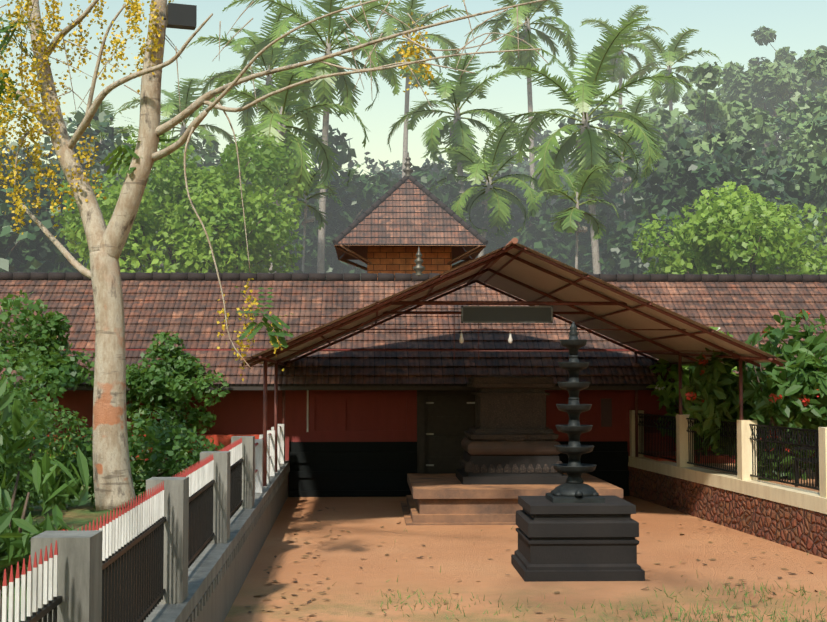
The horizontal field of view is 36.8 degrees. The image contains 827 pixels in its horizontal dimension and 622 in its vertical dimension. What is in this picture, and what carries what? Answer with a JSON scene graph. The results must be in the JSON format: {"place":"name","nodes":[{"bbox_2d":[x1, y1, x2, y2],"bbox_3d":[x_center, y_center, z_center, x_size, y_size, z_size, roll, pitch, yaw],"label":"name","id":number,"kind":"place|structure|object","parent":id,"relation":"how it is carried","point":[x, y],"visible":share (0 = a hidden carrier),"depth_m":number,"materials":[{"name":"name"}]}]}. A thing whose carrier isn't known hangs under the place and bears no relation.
{"place":"outdoors","nodes":[
{"label":"outdoors","id":0,"kind":"place"},
{"bbox_2d":[7,465,173,621],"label":"ground","id":1,"kind":"structure","parent":0,"point":[77,516],"depth_m":16.03,"materials":[{"name":"green plant"}]},
{"bbox_2d":[0,327,63,498],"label":"bush","id":2,"kind":"object","parent":1,"relation":"on","point":[24,396],"visible":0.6,"depth_m":12.88,"materials":[{"name":"green plant"}]},
{"bbox_2d":[0,374,88,621],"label":"leafy plant","id":3,"kind":"object","parent":1,"relation":"on","point":[15,547],"depth_m":8.46,"materials":[{"name":"green plant"}]},
{"bbox_2d":[0,387,90,510],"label":"bush","id":4,"kind":"object","parent":1,"relation":"on","point":[34,498],"depth_m":16.12,"materials":[{"name":"green plant"}]},
{"bbox_2d":[0,289,94,449],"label":"bush","id":5,"kind":"object","parent":1,"relation":"on","point":[70,370],"depth_m":23.73,"materials":[{"name":"green plant"}]},
{"bbox_2d":[16,429,84,473],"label":"flowers","id":6,"kind":"object","parent":1,"relation":"on","point":[50,457],"visible":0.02,"depth_m":21.98,"materials":[{"name":"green plant"}]},
{"bbox_2d":[42,404,223,507],"bbox_3d":[-3.833,2.104,17.335,2.700,1.632,2.506,0,-3,-2],"label":"bush","id":7,"kind":"object","parent":1,"relation":"on","point":[171,449],"depth_m":16.73,"materials":[{"name":"green plant"}]},
{"bbox_2d":[126,331,205,461],"bbox_3d":[-5.237,1.766,25.261,1.992,2.740,2.315,0,-3,-2],"label":"bush","id":8,"kind":"object","parent":1,"relation":"on","point":[133,370],"depth_m":24.95,"materials":[{"name":"green plant"}]},
{"bbox_2d":[131,341,230,462],"bbox_3d":[-4.649,1.863,25.094,1.934,2.518,2.127,0,-3,-2],"label":"bush","id":9,"kind":"object","parent":1,"relation":"on","point":[181,374],"depth_m":24.86,"materials":[{"name":"green plant"}]},
{"bbox_2d":[0,0,547,510],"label":"cassia tree","id":10,"kind":"object","parent":1,"relation":"on","point":[112,480],"depth_m":15.22,"materials":[{"name":"beige plant"}]},
{"bbox_2d":[163,3,196,29],"bbox_3d":[-2.861,-3.541,15.127,0.354,0.260,0.496,1,-3,-25],"label":"floodlight","id":11,"kind":"object","parent":10,"relation":"attached to","point":[181,16],"visible":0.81,"depth_m":14.92,"materials":[{"name":"black metal"}]},
{"bbox_2d":[10,349,744,490],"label":"temple wall","id":12,"kind":"structure","parent":0,"point":[362,415],"depth_m":26.37,"materials":[{"name":"red paint"}]},
{"bbox_2d":[14,386,695,389],"bbox_3d":[0.867,1.220,26.016,64.000,0.857,1.130,0,-3,-2],"label":"temple eave wood","id":13,"kind":"object","parent":12,"relation":"attached to","point":[393,388],"visible":0.17,"depth_m":25.37,"materials":[{"name":"brown wood"}]},
{"bbox_2d":[0,272,826,385],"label":"temple roof","id":14,"kind":"structure","parent":12,"relation":"on","point":[739,307],"depth_m":27.45,"materials":[{"name":"brown tile"}]},
{"bbox_2d":[413,247,424,275],"bbox_3d":[0.126,-1.160,29.089,0.280,0.720,0.273,0,-3,-2],"label":"ridge finial","id":15,"kind":"object","parent":14,"relation":"on","point":[418,268],"visible":0.92,"depth_m":29.01,"materials":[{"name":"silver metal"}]},
{"bbox_2d":[417,390,475,473],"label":"door","id":16,"kind":"structure","parent":12,"relation":"in","point":[447,418],"depth_m":26.49,"materials":[{"name":"brown wood"}]},
{"bbox_2d":[307,390,474,465],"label":"temple door straps","id":17,"kind":"object","parent":16,"relation":"attached to","point":[426,403],"visible":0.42,"depth_m":26.41,"materials":[{"name":"metal"}]},
{"bbox_2d":[288,441,628,496],"bbox_3d":[0.963,3.344,26.421,7.180,1.140,0.500,0,-3,-2],"label":"lower wall band","id":18,"kind":"object","parent":12,"relation":"attached to","point":[350,469],"visible":0.71,"depth_m":26.19,"materials":[{"name":"black paint"}]},
{"bbox_2d":[601,399,611,426],"bbox_3d":[4.115,2.168,26.526,0.230,0.600,0.027,0,-3,-2],"label":"wall plaque","id":19,"kind":"object","parent":12,"relation":"attached to","point":[606,412],"visible":0.93,"depth_m":26.51,"materials":[{"name":"brown wood"}]},
{"bbox_2d":[367,245,451,279],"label":"tower wall","id":20,"kind":"structure","parent":0,"point":[393,259],"depth_m":40.75,"materials":[{"name":"brown wood"}]},
{"bbox_2d":[332,176,487,258],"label":"pyramidal roof","id":21,"kind":"structure","parent":20,"relation":"on","point":[406,210],"depth_m":40.45,"materials":[{"name":"brown tile"}]},
{"bbox_2d":[403,152,412,176],"bbox_3d":[-0.180,-4.985,42.311,0.360,0.920,0.351,0,-3,-2],"label":"roof finial","id":22,"kind":"object","parent":21,"relation":"on","point":[407,170],"visible":0.88,"depth_m":42.21,"materials":[{"name":"grey metal"}]},
{"bbox_2d":[334,244,485,270],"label":"sreekovil soffit","id":23,"kind":"structure","parent":21,"relation":"attached to","point":[359,252],"depth_m":43.66,"materials":[{"name":"brown wood"}]},
{"bbox_2d":[0,0,826,181],"label":"sky","id":24,"kind":"structure","parent":0,"point":[726,27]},
{"bbox_2d":[224,495,826,621],"bbox_3d":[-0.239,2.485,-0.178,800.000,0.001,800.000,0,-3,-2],"label":"ground","id":25,"kind":"structure","parent":0,"point":[467,553],"depth_m":15.70,"materials":[{"name":"soil"}]},
{"bbox_2d":[0,135,84,174],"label":"tree","id":26,"kind":"object","parent":25,"relation":"on","point":[24,155],"depth_m":72.03,"materials":[{"name":"plant"}]},
{"bbox_2d":[0,136,174,272],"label":"tree","id":27,"kind":"object","parent":25,"relation":"on","point":[49,265],"visible":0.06,"depth_m":46.91,"materials":[{"name":"green plant"}]},
{"bbox_2d":[42,100,138,165],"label":"palm tree","id":28,"kind":"object","parent":25,"relation":"on","point":[107,112],"depth_m":77.46,"materials":[{"name":"green plant"}]},
{"bbox_2d":[69,103,135,149],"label":"palm rachis","id":29,"kind":"object","parent":28,"relation":"attached to","point":[107,133],"depth_m":77.85,"materials":[{"name":"green"}]},
{"bbox_2d":[0,107,235,272],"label":"tree","id":30,"kind":"object","parent":25,"relation":"on","point":[32,237],"depth_m":45.04,"materials":[{"name":"plant"}]},
{"bbox_2d":[60,140,175,271],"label":"tree","id":31,"kind":"object","parent":25,"relation":"on","point":[101,166],"depth_m":67.26,"materials":[{"name":"green plant"}]},
{"bbox_2d":[50,127,304,272],"bbox_3d":[-7.154,-0.570,38.372,7.557,10.350,8.472,0,-3,-2],"label":"tree","id":32,"kind":"object","parent":25,"relation":"on","point":[215,201],"depth_m":36.98,"materials":[{"name":"green plant"}]},
{"bbox_2d":[117,71,240,163],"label":"palm tree","id":33,"kind":"object","parent":25,"relation":"on","point":[172,107],"depth_m":69.29,"materials":[{"name":"green plant"}]},
{"bbox_2d":[118,77,236,146],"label":"palm rachis","id":34,"kind":"object","parent":33,"relation":"attached to","point":[184,121],"visible":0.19,"depth_m":70.03,"materials":[{"name":"green"}]},
{"bbox_2d":[194,475,287,621],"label":"retaining wall","id":35,"kind":"structure","parent":25,"relation":"on","point":[219,604],"depth_m":14.83,"materials":[{"name":"grey concrete"}]},
{"bbox_2d":[31,436,289,621],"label":"fence posts","id":36,"kind":"object","parent":35,"relation":"on","point":[188,593],"depth_m":9.65,"materials":[{"name":"concrete"}]},
{"bbox_2d":[0,437,242,621],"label":"iron fence","id":37,"kind":"object","parent":36,"relation":"attached to","point":[133,590],"visible":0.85,"depth_m":8.30,"materials":[{"name":"white"}]},
{"bbox_2d":[254,424,284,502],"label":"fence panels","id":38,"kind":"object","parent":36,"relation":"on","point":[270,461],"visible":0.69,"depth_m":20.64,"materials":[{"name":"white paint"}]},
{"bbox_2d":[255,426,280,472],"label":"fittings","id":39,"kind":"object","parent":38,"relation":"attached to","point":[256,444],"visible":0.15,"depth_m":18.85,"materials":[{"name":"red paint"}]},
{"bbox_2d":[241,244,783,485],"bbox_3d":[1.434,1.054,22.602,8.379,3.804,7.140,0,-3,-2],"label":"canopy frame","id":40,"kind":"object","parent":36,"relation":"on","point":[378,306],"visible":0.83,"depth_m":20.39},
{"bbox_2d":[459,330,512,343],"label":"light bulbs","id":41,"kind":"object","parent":40,"relation":"hanging from","point":[461,339],"visible":1,"depth_m":20.30,"materials":[{"name":"white glass"}]},
{"bbox_2d":[461,304,552,322],"bbox_3d":[1.520,0.030,20.290,1.490,0.330,0.138,0,-3,-2],"label":"shed sign frame","id":42,"kind":"object","parent":40,"relation":"attached to","point":[551,307],"visible":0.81,"depth_m":20.22,"materials":[{"name":"brown metal"}]},
{"bbox_2d":[463,307,550,321],"bbox_3d":[1.521,0.059,20.274,1.450,0.240,0.080,0,-3,-2],"label":"signboard","id":43,"kind":"object","parent":42,"relation":"in","point":[518,314],"visible":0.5,"depth_m":20.23},
{"bbox_2d":[240,243,786,365],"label":"canopy roof","id":44,"kind":"structure","parent":40,"relation":"on","point":[526,274],"depth_m":22.22,"materials":[{"name":"brown metal"}]},
{"bbox_2d":[474,238,517,279],"bbox_3d":[1.435,-0.887,22.697,0.100,0.087,7.220,0,-3,-2],"label":"ridge cap","id":45,"kind":"object","parent":44,"relation":"on","point":[513,241],"visible":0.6,"depth_m":21.88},
{"bbox_2d":[187,3,358,131],"bbox_3d":[-6.977,-4.488,61.890,8.538,20.594,7.314,0,-3,-2],"label":"palm tree","id":46,"kind":"object","parent":25,"relation":"on","point":[244,41],"depth_m":61.99,"materials":[{"name":"green plant"}]},
{"bbox_2d":[188,3,357,130],"bbox_3d":[-6.945,-11.809,62.251,8.358,5.638,7.139,0,-3,-2],"label":"palm rachis","id":47,"kind":"object","parent":46,"relation":"attached to","point":[267,67],"visible":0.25,"depth_m":62.29,"materials":[{"name":"green"}]},
{"bbox_2d":[153,135,398,273],"bbox_3d":[-6.769,-1.360,60.778,12.551,14.281,13.838,0,-3,-2],"label":"tree","id":48,"kind":"object","parent":25,"relation":"on","point":[371,184],"depth_m":57.47,"materials":[{"name":"green plant"}]},
{"bbox_2d":[193,62,369,272],"bbox_3d":[-5.015,-2.334,48.223,6.715,14.825,6.492,0,-3,-2],"label":"palm tree","id":49,"kind":"object","parent":25,"relation":"on","point":[290,139],"depth_m":47.87,"materials":[{"name":"green plant"}]},
{"bbox_2d":[196,67,365,190],"bbox_3d":[-5.021,-7.036,48.493,6.346,5.167,6.284,0,-3,-2],"label":"palm rachis","id":50,"kind":"object","parent":49,"relation":"attached to","point":[283,112],"visible":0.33,"depth_m":48.03,"materials":[{"name":"green"}]},
{"bbox_2d":[284,169,342,272],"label":"areca palm","id":51,"kind":"object","parent":25,"relation":"on","point":[316,213],"depth_m":51.77,"materials":[{"name":"green plant"}]},
{"bbox_2d":[267,169,339,227],"bbox_3d":[-4.282,-4.879,52.230,3.065,2.826,2.950,-1,-3,21],"label":"areca palm rachis","id":52,"kind":"object","parent":51,"relation":"attached to","point":[313,196],"visible":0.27,"depth_m":51.78,"materials":[{"name":"green"}]},
{"bbox_2d":[222,0,423,272],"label":"palm tree","id":53,"kind":"object","parent":25,"relation":"on","point":[320,91],"depth_m":55.31,"materials":[{"name":"green plant"}]},
{"bbox_2d":[223,0,418,111],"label":"palm rachis","id":54,"kind":"object","parent":53,"relation":"attached to","point":[323,42],"visible":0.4,"depth_m":55.40,"materials":[{"name":"green"}]},
{"bbox_2d":[339,164,362,186],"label":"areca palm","id":55,"kind":"object","parent":25,"relation":"on","point":[351,173],"visible":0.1,"depth_m":63.38,"materials":[{"name":"green plant"}]},
{"bbox_2d":[264,125,461,279],"bbox_3d":[-3.114,-1.493,61.368,10.993,14.580,10.492,0,-3,-2],"label":"tree","id":56,"kind":"object","parent":25,"relation":"on","point":[347,213],"depth_m":59.05,"materials":[{"name":"green plant"}]},
{"bbox_2d":[337,152,481,267],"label":"tree","id":57,"kind":"object","parent":25,"relation":"on","point":[375,169],"depth_m":83.23,"materials":[{"name":"green plant"}]},
{"bbox_2d":[342,0,477,177],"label":"palm tree","id":58,"kind":"object","parent":25,"relation":"on","point":[406,21],"depth_m":75.68,"materials":[{"name":"green plant"}]},
{"bbox_2d":[341,0,478,84],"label":"palm rachis","id":59,"kind":"object","parent":58,"relation":"attached to","point":[412,34],"visible":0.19,"depth_m":75.67,"materials":[{"name":"green"}]},
{"bbox_2d":[28,433,814,462],"bbox_3d":[0.873,2.917,25.740,64.000,0.720,1.900,0,-3,-2],"label":"wall base","id":60,"kind":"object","parent":25,"relation":"on","point":[224,440],"depth_m":26.13,"materials":[{"name":"red paint"}]},
{"bbox_2d":[401,501,515,524],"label":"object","id":61,"kind":"object","parent":25,"relation":"on","point":[406,514],"visible":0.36,"depth_m":21.09,"materials":[{"name":"beige stone"}]},
{"bbox_2d":[387,55,539,206],"bbox_3d":[2.485,-3.513,62.518,7.704,18.714,7.491,0,-3,-2],"label":"palm tree","id":62,"kind":"object","parent":25,"relation":"on","point":[436,133],"depth_m":62.13,"materials":[{"name":"green plant"}]},
{"bbox_2d":[389,56,532,161],"bbox_3d":[2.503,-10.055,62.837,7.505,5.531,7.312,0,-3,-2],"label":"palm rachis","id":63,"kind":"object","parent":62,"relation":"attached to","point":[456,107],"visible":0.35,"depth_m":62.63,"materials":[{"name":"green"}]},
{"bbox_2d":[422,121,550,257],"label":"palm tree","id":64,"kind":"object","parent":25,"relation":"on","point":[504,211],"depth_m":59.84,"materials":[{"name":"green plant"}]},
{"bbox_2d":[427,124,551,229],"bbox_3d":[3.706,-6.353,60.790,6.607,5.062,6.724,0,-3,-2],"label":"palm rachis","id":65,"kind":"object","parent":64,"relation":"attached to","point":[492,183],"visible":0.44,"depth_m":60.32,"materials":[{"name":"green"}]},
{"bbox_2d":[426,169,591,266],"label":"tree","id":66,"kind":"object","parent":25,"relation":"on","point":[478,218],"depth_m":61.36,"materials":[{"name":"green plant"}]},
{"bbox_2d":[406,473,622,522],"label":"stone platform","id":67,"kind":"structure","parent":25,"relation":"on","point":[442,498],"depth_m":21.31,"materials":[{"name":"beige stone"}]},
{"bbox_2d":[456,451,567,484],"bbox_3d":[1.800,2.906,23.217,1.900,0.500,1.900,0,-3,-2],"label":"carved stone base","id":68,"kind":"object","parent":67,"relation":"on","point":[463,476],"visible":0.7,"depth_m":22.39,"materials":[{"name":"stone"}]},
{"bbox_2d":[461,437,560,455],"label":"stone molding","id":69,"kind":"structure","parent":68,"relation":"on","point":[508,448],"depth_m":22.41,"materials":[{"name":"grey stone"}]},
{"bbox_2d":[458,375,561,472],"bbox_3d":[1.800,2.080,23.261,1.826,1.745,1.826,0,-3,-2],"label":"stone altar","id":70,"kind":"object","parent":69,"relation":"on","point":[510,407],"visible":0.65,"depth_m":22.65,"materials":[{"name":"grey stone"}]},
{"bbox_2d":[461,0,579,193],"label":"palm tree","id":71,"kind":"object","parent":25,"relation":"on","point":[525,58],"depth_m":70.97,"materials":[{"name":"green plant"}]},
{"bbox_2d":[465,0,572,65],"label":"palm rachis","id":72,"kind":"object","parent":71,"relation":"attached to","point":[525,18],"visible":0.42,"depth_m":71.08,"materials":[{"name":"green"}]},
{"bbox_2d":[477,123,577,245],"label":"tree","id":73,"kind":"object","parent":25,"relation":"on","point":[523,167],"depth_m":93.56,"materials":[{"name":"green plant"}]},
{"bbox_2d":[245,507,825,621],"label":"dry leaf litter","id":74,"kind":"object","parent":25,"relation":"on","point":[446,601],"visible":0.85,"depth_m":15.41,"materials":[{"name":"brown plant"}]},
{"bbox_2d":[532,163,618,268],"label":"areca palm","id":75,"kind":"object","parent":25,"relation":"on","point":[565,217],"depth_m":45.14,"materials":[{"name":"green plant"}]},
{"bbox_2d":[535,163,617,236],"bbox_3d":[6.205,-4.053,45.440,2.647,2.730,3.498,-1,-3,22],"label":"areca palm rachis","id":76,"kind":"object","parent":75,"relation":"attached to","point":[578,198],"visible":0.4,"depth_m":45.17,"materials":[{"name":"green"}]},
{"bbox_2d":[496,145,657,273],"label":"tree","id":77,"kind":"object","parent":25,"relation":"on","point":[565,246],"depth_m":57.71,"materials":[{"name":"green plant"}]},
{"bbox_2d":[511,495,644,581],"bbox_3d":[2.077,2.898,16.012,1.480,0.913,1.480,0,-3,-2],"label":"lamp pedestal","id":78,"kind":"object","parent":25,"relation":"on","point":[578,542],"visible":1,"depth_m":15.35,"materials":[{"name":"black stone"}]},
{"bbox_2d":[546,321,604,502],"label":"bronze lamp column","id":79,"kind":"structure","parent":78,"relation":"on","point":[574,488],"depth_m":15.96,"materials":[{"name":"black metal"}]},
{"bbox_2d":[332,524,826,621],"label":"grass tufts","id":80,"kind":"object","parent":25,"relation":"on","point":[728,615],"visible":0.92,"depth_m":13.33,"materials":[{"name":"plant"}]},
{"bbox_2d":[483,15,700,273],"bbox_3d":[7.045,-3.079,50.778,8.532,16.588,8.905,0,-3,-2],"label":"palm tree","id":81,"kind":"object","parent":25,"relation":"on","point":[584,102],"depth_m":50.05,"materials":[{"name":"green plant"}]},
{"bbox_2d":[483,18,699,192],"bbox_3d":[7.022,-7.893,51.011,8.375,6.786,8.751,0,-3,-2],"label":"palm rachis","id":82,"kind":"object","parent":81,"relation":"attached to","point":[585,113],"visible":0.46,"depth_m":50.46,"materials":[{"name":"green"}]},
{"bbox_2d":[600,127,644,219],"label":"areca palm","id":83,"kind":"object","parent":25,"relation":"on","point":[620,171],"depth_m":57.12,"materials":[{"name":"green plant"}]},
{"bbox_2d":[598,130,643,186],"bbox_3d":[9.636,-7.251,57.355,3.285,2.993,2.910,0,-3,-2],"label":"areca palm rachis","id":84,"kind":"object","parent":83,"relation":"attached to","point":[623,154],"visible":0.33,"depth_m":57.25,"materials":[{"name":"green"}]},
{"bbox_2d":[580,5,667,136],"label":"palm tree","id":85,"kind":"object","parent":25,"relation":"on","point":[620,73],"depth_m":92.93,"materials":[{"name":"green plant"}]},
{"bbox_2d":[581,12,666,80],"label":"palm rachis","id":86,"kind":"object","parent":85,"relation":"attached to","point":[625,45],"visible":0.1,"depth_m":92.91,"materials":[{"name":"green"}]},
{"bbox_2d":[549,98,720,243],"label":"tree","id":87,"kind":"object","parent":25,"relation":"on","point":[687,128],"depth_m":66.81,"materials":[{"name":"green plant"}]},
{"bbox_2d":[588,86,694,154],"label":"palm tree","id":88,"kind":"object","parent":25,"relation":"on","point":[642,103],"visible":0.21,"depth_m":80.36,"materials":[{"name":"green plant"}]},
{"bbox_2d":[601,88,691,138],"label":"palm rachis","id":89,"kind":"object","parent":88,"relation":"attached to","point":[635,113],"visible":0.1,"depth_m":80.52,"materials":[{"name":"green"}]},
{"bbox_2d":[625,27,721,110],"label":"palm tree","id":90,"kind":"object","parent":25,"relation":"on","point":[678,53],"depth_m":86.98,"materials":[{"name":"green plant"}]},
{"bbox_2d":[628,29,718,104],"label":"palm rachis","id":91,"kind":"object","parent":90,"relation":"attached to","point":[669,65],"visible":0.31,"depth_m":87.29,"materials":[{"name":"green"}]},
{"bbox_2d":[580,129,826,274],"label":"tree","id":92,"kind":"object","parent":25,"relation":"on","point":[690,180],"depth_m":48.96,"materials":[{"name":"green plant"}]},
{"bbox_2d":[639,74,773,153],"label":"tree","id":93,"kind":"object","parent":25,"relation":"on","point":[688,94],"visible":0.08,"depth_m":84.67,"materials":[{"name":"green plant"}]},
{"bbox_2d":[608,60,816,218],"bbox_3d":[15.381,-2.896,63.084,13.127,17.649,11.694,0,-3,-2],"label":"tree","id":94,"kind":"object","parent":25,"relation":"on","point":[748,119],"depth_m":59.55,"materials":[{"name":"green plant"}]},
{"bbox_2d":[628,466,826,558],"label":"retaining wall","id":95,"kind":"structure","parent":25,"relation":"on","point":[800,529],"depth_m":20.31,"materials":[{"name":"brown stone"}]},
{"bbox_2d":[628,410,826,513],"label":"wall coping posts","id":96,"kind":"object","parent":95,"relation":"on","point":[742,481],"depth_m":20.27,"materials":[{"name":"beige paint"}]},
{"bbox_2d":[638,413,818,489],"bbox_3d":[5.826,2.104,17.336,0.020,0.850,18.111,0,-3,-7],"label":"iron fence","id":97,"kind":"object","parent":96,"relation":"attached to","point":[715,456],"visible":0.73,"depth_m":20.82,"materials":[{"name":"black metal"}]},
{"bbox_2d":[680,309,826,480],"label":"red flower shrub","id":98,"kind":"object","parent":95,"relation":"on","point":[716,384],"depth_m":20.93,"materials":[{"name":"plant"}]},
{"bbox_2d":[631,181,826,274],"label":"tree","id":99,"kind":"object","parent":25,"relation":"on","point":[704,240],"depth_m":36.07,"materials":[{"name":"green plant"}]},
{"bbox_2d":[672,113,826,214],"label":"tree","id":100,"kind":"object","parent":25,"relation":"on","point":[806,157],"depth_m":53.10,"materials":[{"name":"green plant"}]},
{"bbox_2d":[696,48,826,160],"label":"tree","id":101,"kind":"object","parent":25,"relation":"on","point":[754,83],"depth_m":79.89,"materials":[{"name":"green plant"}]},
{"bbox_2d":[748,25,826,136],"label":"tree","id":102,"kind":"object","parent":25,"relation":"on","point":[784,57],"depth_m":92.60,"materials":[{"name":"green plant"}]},
{"bbox_2d":[756,47,826,169],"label":"tree","id":103,"kind":"object","parent":25,"relation":"on","point":[818,70],"depth_m":62.02,"materials":[{"name":"green plant"}]},
{"bbox_2d":[758,162,826,273],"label":"tree","id":104,"kind":"object","parent":25,"relation":"on","point":[822,174],"depth_m":45.57,"materials":[{"name":"green plant"}]},
{"bbox_2d":[694,463,819,491],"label":"terrace ground","id":105,"kind":"structure","parent":0,"point":[810,489],"depth_m":22.05,"materials":[{"name":"soil"}]},
{"bbox_2d":[646,327,737,461],"bbox_3d":[5.861,1.706,25.206,2.382,2.746,2.261,0,-3,-2],"label":"white flower shrub","id":106,"kind":"object","parent":105,"relation":"on","point":[667,396],"depth_m":25.09,"materials":[{"name":"plant"}]},
{"bbox_2d":[770,346,816,455],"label":"flowers","id":107,"kind":"object","parent":105,"relation":"on","point":[805,427],"depth_m":24.04,"materials":[{"name":"red plant"}]},
{"bbox_2d":[793,433,817,486],"bbox_3d":[6.232,2.313,18.992,0.418,0.840,1.500,0,-3,-2],"label":"garden bench","id":108,"kind":"object","parent":105,"relation":"on","point":[807,462],"visible":0.4,"depth_m":19.61,"materials":[{"name":"black metal"}]}
]}

